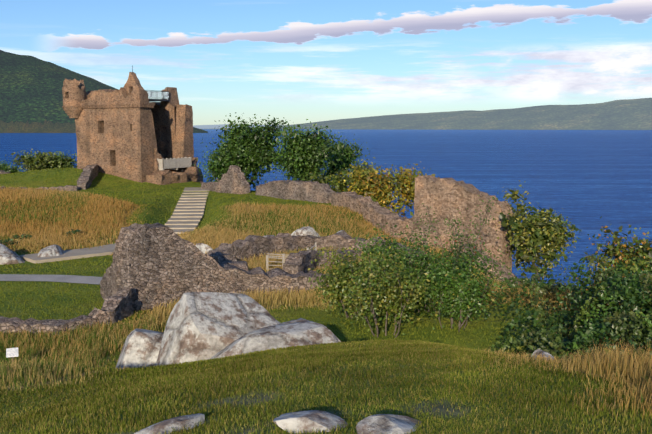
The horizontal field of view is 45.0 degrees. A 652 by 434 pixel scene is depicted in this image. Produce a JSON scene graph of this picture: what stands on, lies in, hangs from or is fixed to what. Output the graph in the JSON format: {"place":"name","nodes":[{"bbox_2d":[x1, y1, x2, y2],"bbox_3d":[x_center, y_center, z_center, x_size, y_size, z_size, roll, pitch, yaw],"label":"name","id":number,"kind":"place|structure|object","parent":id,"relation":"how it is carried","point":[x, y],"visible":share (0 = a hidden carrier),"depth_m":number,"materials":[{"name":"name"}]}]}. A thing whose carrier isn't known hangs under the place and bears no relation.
{"place":"outdoors","nodes":[
{"label":"outdoors","id":0,"kind":"place"},
{"bbox_2d":[0,119,75,132],"bbox_3d":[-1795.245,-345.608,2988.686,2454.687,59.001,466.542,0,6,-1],"label":"shore hill","id":1,"kind":"structure","parent":0,"point":[49,126],"depth_m":3163.38,"materials":[{"name":"green plant"}]},
{"bbox_2d":[0,50,207,132],"bbox_3d":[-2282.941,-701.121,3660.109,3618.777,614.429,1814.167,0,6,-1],"label":"hill","id":2,"kind":"structure","parent":0,"point":[31,89],"depth_m":3548.56,"materials":[{"name":"green plant"}]},
{"bbox_2d":[193,124,280,128],"bbox_3d":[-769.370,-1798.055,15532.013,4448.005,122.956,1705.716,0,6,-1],"label":"shore","id":3,"kind":"structure","parent":0,"point":[208,126],"depth_m":15228.79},
{"bbox_2d":[0,129,651,287],"bbox_3d":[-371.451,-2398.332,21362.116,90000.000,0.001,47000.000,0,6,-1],"label":"loch water","id":4,"kind":"structure","parent":0,"point":[585,180],"depth_m":440.10,"materials":[{"name":"blue liquid"}]},
{"bbox_2d":[0,167,651,433],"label":"ground","id":5,"kind":"structure","parent":0,"point":[157,218],"depth_m":35.63,"materials":[{"name":"green plant"}]},
{"bbox_2d":[6,347,17,357],"bbox_3d":[-12.198,5.269,30.601,0.440,0.275,0.320,-2,7,-21],"label":"sign","id":6,"kind":"object","parent":5,"relation":"on","point":[11,352],"visible":1,"depth_m":30.58,"materials":[{"name":"white"}]},
{"bbox_2d":[0,243,24,264],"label":"boulder","id":7,"kind":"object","parent":5,"relation":"on","point":[8,256],"visible":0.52,"depth_m":57.70,"materials":[{"name":"grey stone"}]},
{"bbox_2d":[0,158,24,172],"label":"bush","id":8,"kind":"object","parent":5,"relation":"on","point":[6,167],"visible":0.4,"depth_m":125.10,"materials":[{"name":"green plant"}]},
{"bbox_2d":[1,185,76,191],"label":"stone wall","id":9,"kind":"structure","parent":5,"relation":"on","point":[69,187],"depth_m":95.85,"materials":[{"name":"stone"}]},
{"bbox_2d":[0,229,81,248],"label":"scrub bank nettles","id":10,"kind":"object","parent":5,"relation":"on","point":[9,240],"visible":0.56,"depth_m":66.68,"materials":[{"name":"green plant"}]},
{"bbox_2d":[8,148,76,171],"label":"bush","id":11,"kind":"object","parent":5,"relation":"on","point":[54,160],"depth_m":124.10,"materials":[{"name":"green plant"}]},
{"bbox_2d":[0,274,101,283],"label":"gravel path","id":12,"kind":"structure","parent":5,"relation":"on","point":[59,278],"depth_m":50.00,"materials":[{"name":"grey gravel"}]},
{"bbox_2d":[38,245,63,256],"bbox_3d":[-20.992,3.013,60.306,2.104,1.611,1.864,-3,7,-24],"label":"boulder","id":13,"kind":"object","parent":5,"relation":"on","point":[53,250],"visible":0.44,"depth_m":59.95,"materials":[{"name":"grey stone"}]},
{"bbox_2d":[0,287,133,336],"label":"low stone wall","id":14,"kind":"structure","parent":5,"relation":"on","point":[117,306],"depth_m":37.03,"materials":[{"name":"stone"}]},
{"bbox_2d":[77,164,98,189],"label":"ruined wall","id":15,"kind":"structure","parent":5,"relation":"on","point":[89,174],"depth_m":101.53,"materials":[{"name":"stone"}]},
{"bbox_2d":[100,240,118,299],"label":"ruin wall","id":16,"kind":"structure","parent":5,"relation":"on","point":[108,287],"depth_m":43.05,"materials":[{"name":"stone"}]},
{"bbox_2d":[18,187,209,263],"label":"tower path steps","id":17,"kind":"structure","parent":5,"relation":"on","point":[188,213],"depth_m":76.85,"materials":[{"name":"concrete"}]},
{"bbox_2d":[75,87,193,182],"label":"grant tower walls","id":18,"kind":"structure","parent":5,"relation":"on","point":[122,142],"depth_m":108.21,"materials":[{"name":"brown stone"}]},
{"bbox_2d":[62,106,82,117],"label":"tower bartizan corbel","id":19,"kind":"object","parent":18,"relation":"attached to","point":[74,112],"visible":0.69,"depth_m":109.23,"materials":[{"name":"brown stone"}]},
{"bbox_2d":[62,78,85,108],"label":"turret","id":20,"kind":"object","parent":19,"relation":"on","point":[73,92],"visible":0.88,"depth_m":108.78,"materials":[{"name":"brown stone"}]},
{"bbox_2d":[81,102,154,107],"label":"grant tower corbels","id":21,"kind":"object","parent":18,"relation":"attached to","point":[119,105],"visible":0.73,"depth_m":106.05,"materials":[{"name":"brown stone"}]},
{"bbox_2d":[124,72,144,93],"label":"gable","id":22,"kind":"structure","parent":18,"relation":"on","point":[132,84],"depth_m":106.15,"materials":[{"name":"brown stone"}]},
{"bbox_2d":[149,90,169,101],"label":"metal railing","id":23,"kind":"object","parent":18,"relation":"on","point":[152,100],"visible":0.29,"depth_m":111.16,"materials":[{"name":"grey metal"}]},
{"bbox_2d":[147,91,168,98],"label":"glass railing","id":24,"kind":"object","parent":23,"relation":"attached to","point":[158,95],"visible":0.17,"depth_m":110.95,"materials":[{"name":"clear glass"}]},
{"bbox_2d":[157,157,191,169],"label":"platform","id":25,"kind":"structure","parent":18,"relation":"on","point":[173,164],"depth_m":109.37,"materials":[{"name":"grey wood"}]},
{"bbox_2d":[115,329,163,368],"bbox_3d":[-4.887,4.397,22.398,2.968,2.665,2.316,-13,16,-19],"label":"boulder","id":26,"kind":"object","parent":5,"relation":"on","point":[140,346],"visible":0.27,"depth_m":21.75,"materials":[{"name":"grey stone"}]},
{"bbox_2d":[154,148,167,170],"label":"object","id":27,"kind":"object","parent":5,"relation":"on","point":[157,155],"visible":0.25,"depth_m":107.44,"materials":[{"name":"stone"}]},
{"bbox_2d":[134,413,204,433],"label":"rock","id":28,"kind":"object","parent":5,"relation":"on","point":[162,427],"visible":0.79,"depth_m":7.35,"materials":[{"name":"grey stone"}]},
{"bbox_2d":[146,167,202,184],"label":"ruined stone wall","id":29,"kind":"structure","parent":5,"relation":"on","point":[166,177],"depth_m":107.11,"materials":[{"name":"brown stone"}]},
{"bbox_2d":[191,157,197,166],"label":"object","id":30,"kind":"object","parent":5,"relation":"on","point":[194,160],"visible":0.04,"depth_m":114.03,"materials":[{"name":"stone"}]},
{"bbox_2d":[195,243,212,253],"bbox_3d":[-9.102,2.906,57.957,2.010,1.943,1.534,1,7,13],"label":"rock","id":31,"kind":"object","parent":5,"relation":"on","point":[202,247],"visible":0.25,"depth_m":57.78,"materials":[{"name":"grey stone"}]},
{"bbox_2d":[201,182,217,191],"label":"stone wall","id":32,"kind":"structure","parent":5,"relation":"on","point":[210,186],"depth_m":100.32,"materials":[{"name":"stone"}]},
{"bbox_2d":[156,292,279,365],"bbox_3d":[-2.827,4.243,22.294,4.618,4.399,3.105,-2,7,-16],"label":"boulder","id":33,"kind":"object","parent":5,"relation":"on","point":[203,325],"visible":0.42,"depth_m":21.28,"materials":[{"name":"grey stone"}]},
{"bbox_2d":[115,223,337,310],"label":"ruin wall","id":34,"kind":"structure","parent":5,"relation":"on","point":[158,263],"depth_m":42.42,"materials":[{"name":"stone"}]},
{"bbox_2d":[209,253,248,270],"bbox_3d":[-5.987,3.641,49.961,1.391,2.094,7.389,-3,7,-24],"label":"ruin cellar","id":35,"kind":"object","parent":5,"relation":"on","point":[229,258],"visible":0.25,"depth_m":50.72,"materials":[{"name":"stone"}]},
{"bbox_2d":[216,165,249,193],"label":"ruined wall","id":36,"kind":"structure","parent":5,"relation":"on","point":[233,180],"depth_m":95.73,"materials":[{"name":"stone"}]},
{"bbox_2d":[191,112,293,190],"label":"ash tree","id":37,"kind":"object","parent":5,"relation":"on","point":[244,148],"depth_m":103.30,"materials":[{"name":"green plant"}]},
{"bbox_2d":[207,233,316,260],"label":"ruined wall","id":38,"kind":"structure","parent":5,"relation":"on","point":[248,246],"depth_m":57.01,"materials":[{"name":"stone"}]},
{"bbox_2d":[211,318,340,358],"bbox_3d":[-1.166,4.240,21.100,3.888,2.720,3.054,-4,8,-35],"label":"boulder","id":39,"kind":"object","parent":5,"relation":"on","point":[300,332],"visible":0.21,"depth_m":20.38,"materials":[{"name":"grey stone"}]},
{"bbox_2d":[266,242,316,269],"bbox_3d":[-1.949,2.957,53.480,1.040,1.800,5.265,5,8,38],"label":"wooden railing","id":40,"kind":"object","parent":5,"relation":"on","point":[283,256],"visible":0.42,"depth_m":52.12,"materials":[{"name":"wood"}]},
{"bbox_2d":[255,180,334,202],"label":"ruined wall","id":41,"kind":"structure","parent":5,"relation":"on","point":[310,191],"depth_m":87.14,"materials":[{"name":"stone"}]},
{"bbox_2d":[291,226,319,236],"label":"boulder","id":42,"kind":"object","parent":5,"relation":"on","point":[305,231],"visible":0.42,"depth_m":65.99,"materials":[{"name":"white stone"}]},
{"bbox_2d":[273,410,346,433],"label":"rock","id":43,"kind":"object","parent":5,"relation":"on","point":[309,421],"visible":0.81,"depth_m":6.70,"materials":[{"name":"grey stone"}]},
{"bbox_2d":[270,119,369,183],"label":"ash tree","id":44,"kind":"object","parent":5,"relation":"on","point":[303,156],"depth_m":95.01,"materials":[{"name":"green plant"}]},
{"bbox_2d":[283,249,361,273],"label":"ruined wall","id":45,"kind":"structure","parent":5,"relation":"on","point":[296,263],"depth_m":50.66,"materials":[{"name":"stone"}]},
{"bbox_2d":[0,339,651,433],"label":"mown grass","id":46,"kind":"structure","parent":5,"relation":"on","point":[289,364],"depth_m":9.08,"materials":[{"name":"green plant"}]},
{"bbox_2d":[0,186,651,432],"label":"long dry grass","id":47,"kind":"structure","parent":5,"relation":"on","point":[44,218],"depth_m":45.31,"materials":[{"name":"yellow plant"}]},
{"bbox_2d":[304,157,380,195],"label":"bush","id":48,"kind":"object","parent":5,"relation":"on","point":[340,186],"depth_m":89.40,"materials":[{"name":"green plant"}]},
{"bbox_2d":[308,238,393,318],"bbox_3d":[1.565,3.337,40.530,5.063,4.116,4.830,0,6,-1],"label":"hazel shrub","id":49,"kind":"object","parent":5,"relation":"on","point":[344,272],"depth_m":39.69,"materials":[{"name":"green plant"}]},
{"bbox_2d":[316,232,425,260],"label":"stone wall","id":50,"kind":"structure","parent":5,"relation":"on","point":[338,240],"depth_m":60.70,"materials":[{"name":"stone"}]},
{"bbox_2d":[331,191,413,242],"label":"ruined wall","id":51,"kind":"structure","parent":5,"relation":"on","point":[370,210],"depth_m":74.13,"materials":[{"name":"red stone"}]},
{"bbox_2d":[327,239,437,337],"bbox_3d":[2.573,3.399,37.029,5.143,4.729,5.483,0,6,-1],"label":"hazel shrub","id":52,"kind":"object","parent":5,"relation":"on","point":[392,293],"depth_m":36.11,"materials":[{"name":"green plant"}]},
{"bbox_2d":[353,223,416,267],"bbox_3d":[3.440,2.618,44.865,3.789,4.705,4.554,0,6,-1],"label":"hazel shrub","id":53,"kind":"object","parent":5,"relation":"on","point":[394,241],"depth_m":44.55,"materials":[{"name":"green plant"}]},
{"bbox_2d":[356,414,421,433],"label":"rock","id":54,"kind":"object","parent":5,"relation":"on","point":[385,423],"visible":0.81,"depth_m":6.40,"materials":[{"name":"grey stone"}]},
{"bbox_2d":[338,159,439,216],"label":"bush","id":55,"kind":"object","parent":5,"relation":"on","point":[384,185],"depth_m":84.78,"materials":[{"name":"yellow plant"}]},
{"bbox_2d":[364,233,458,312],"bbox_3d":[4.531,3.024,42.140,6.105,4.427,4.672,3,7,28],"label":"hazel shrub","id":56,"kind":"object","parent":5,"relation":"on","point":[422,257],"depth_m":41.48,"materials":[{"name":"green plant"}]},
{"bbox_2d":[401,202,463,261],"bbox_3d":[6.515,1.858,47.817,4.421,5.612,3.653,0,6,-1],"label":"shrub sapling","id":57,"kind":"object","parent":5,"relation":"on","point":[421,244],"depth_m":47.81,"materials":[{"name":"green plant"}]},
{"bbox_2d":[431,229,487,274],"bbox_3d":[7.595,2.774,44.254,3.289,4.474,3.954,0,6,-1],"label":"rowan shrub","id":58,"kind":"object","parent":5,"relation":"on","point":[461,249],"depth_m":43.72,"materials":[{"name":"green plant"}]},
{"bbox_2d":[408,245,515,331],"bbox_3d":[6.527,3.469,37.848,5.247,4.264,4.821,0,6,-1],"label":"hazel shrub","id":59,"kind":"object","parent":5,"relation":"on","point":[467,284],"depth_m":37.22,"materials":[{"name":"green plant"}]},
{"bbox_2d":[413,175,512,271],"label":"ruin wall","id":60,"kind":"structure","parent":5,"relation":"on","point":[444,198],"depth_m":64.72,"materials":[{"name":"stone"}]},
{"bbox_2d":[444,192,506,268],"bbox_3d":[9.399,1.511,50.083,3.989,6.294,3.019,0,6,-1],"label":"shrub sapling","id":61,"kind":"object","parent":5,"relation":"on","point":[454,220],"depth_m":49.77,"materials":[{"name":"green plant"}]},
{"bbox_2d":[460,243,520,283],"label":"stone wall","id":62,"kind":"structure","parent":5,"relation":"on","point":[505,269],"depth_m":62.16,"materials":[{"name":"brown stone"}]},
{"bbox_2d":[487,334,568,359],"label":"scrub slope","id":63,"kind":"structure","parent":5,"relation":"on","point":[505,345],"depth_m":31.62,"materials":[{"name":"green plant"}]},
{"bbox_2d":[498,269,566,285],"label":"scrub","id":64,"kind":"object","parent":5,"relation":"on","point":[537,277],"visible":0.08,"depth_m":50.91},
{"bbox_2d":[489,180,581,283],"bbox_3d":[16.240,2.862,62.142,7.324,11.278,8.349,0,6,-1],"label":"bush","id":65,"kind":"object","parent":5,"relation":"on","point":[550,235],"depth_m":60.40,"materials":[{"name":"green plant"}]},
{"bbox_2d":[532,349,554,359],"bbox_3d":[3.970,2.790,14.501,0.536,0.258,1.101,2,32,19],"label":"outcrop","id":66,"kind":"object","parent":5,"relation":"on","point":[541,352],"visible":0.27,"depth_m":14.72,"materials":[{"name":"grey stone"}]},
{"bbox_2d":[501,276,591,305],"bbox_3d":[13.436,4.252,44.878,4.078,1.516,8.988,-2,7,-19],"label":"bush","id":67,"kind":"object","parent":5,"relation":"on","point":[548,285],"depth_m":44.95,"materials":[{"name":"green plant"}]},
{"bbox_2d":[484,275,651,359],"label":"bush","id":68,"kind":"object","parent":5,"relation":"on","point":[556,344],"depth_m":33.07,"materials":[{"name":"green plant"}]},
{"bbox_2d":[549,252,651,361],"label":"tall scrub","id":69,"kind":"object","parent":5,"relation":"on","point":[618,316],"visible":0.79,"depth_m":30.62,"materials":[{"name":"green plant"}]},
{"bbox_2d":[563,255,651,324],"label":"bush","id":70,"kind":"object","parent":5,"relation":"on","point":[590,289],"depth_m":36.00,"materials":[{"name":"green plant"}]},
{"bbox_2d":[586,216,651,314],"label":"bush","id":71,"kind":"object","parent":5,"relation":"on","point":[642,250],"depth_m":39.71,"materials":[{"name":"green plant"}]},
{"bbox_2d":[588,258,651,352],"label":"tall scrub","id":72,"kind":"object","parent":5,"relation":"on","point":[631,267],"visible":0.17,"depth_m":34.93,"materials":[{"name":"green plant"}]},
{"bbox_2d":[0,0,651,125],"label":"sky","id":73,"kind":"structure","parent":0,"point":[297,61],"materials":[{"name":"blue"}]},
{"bbox_2d":[223,98,651,129],"bbox_3d":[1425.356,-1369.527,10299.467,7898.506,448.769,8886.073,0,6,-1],"label":"hill","id":74,"kind":"structure","parent":0,"point":[629,114],"depth_m":9350.63,"materials":[{"name":"green plant"}]}
]}

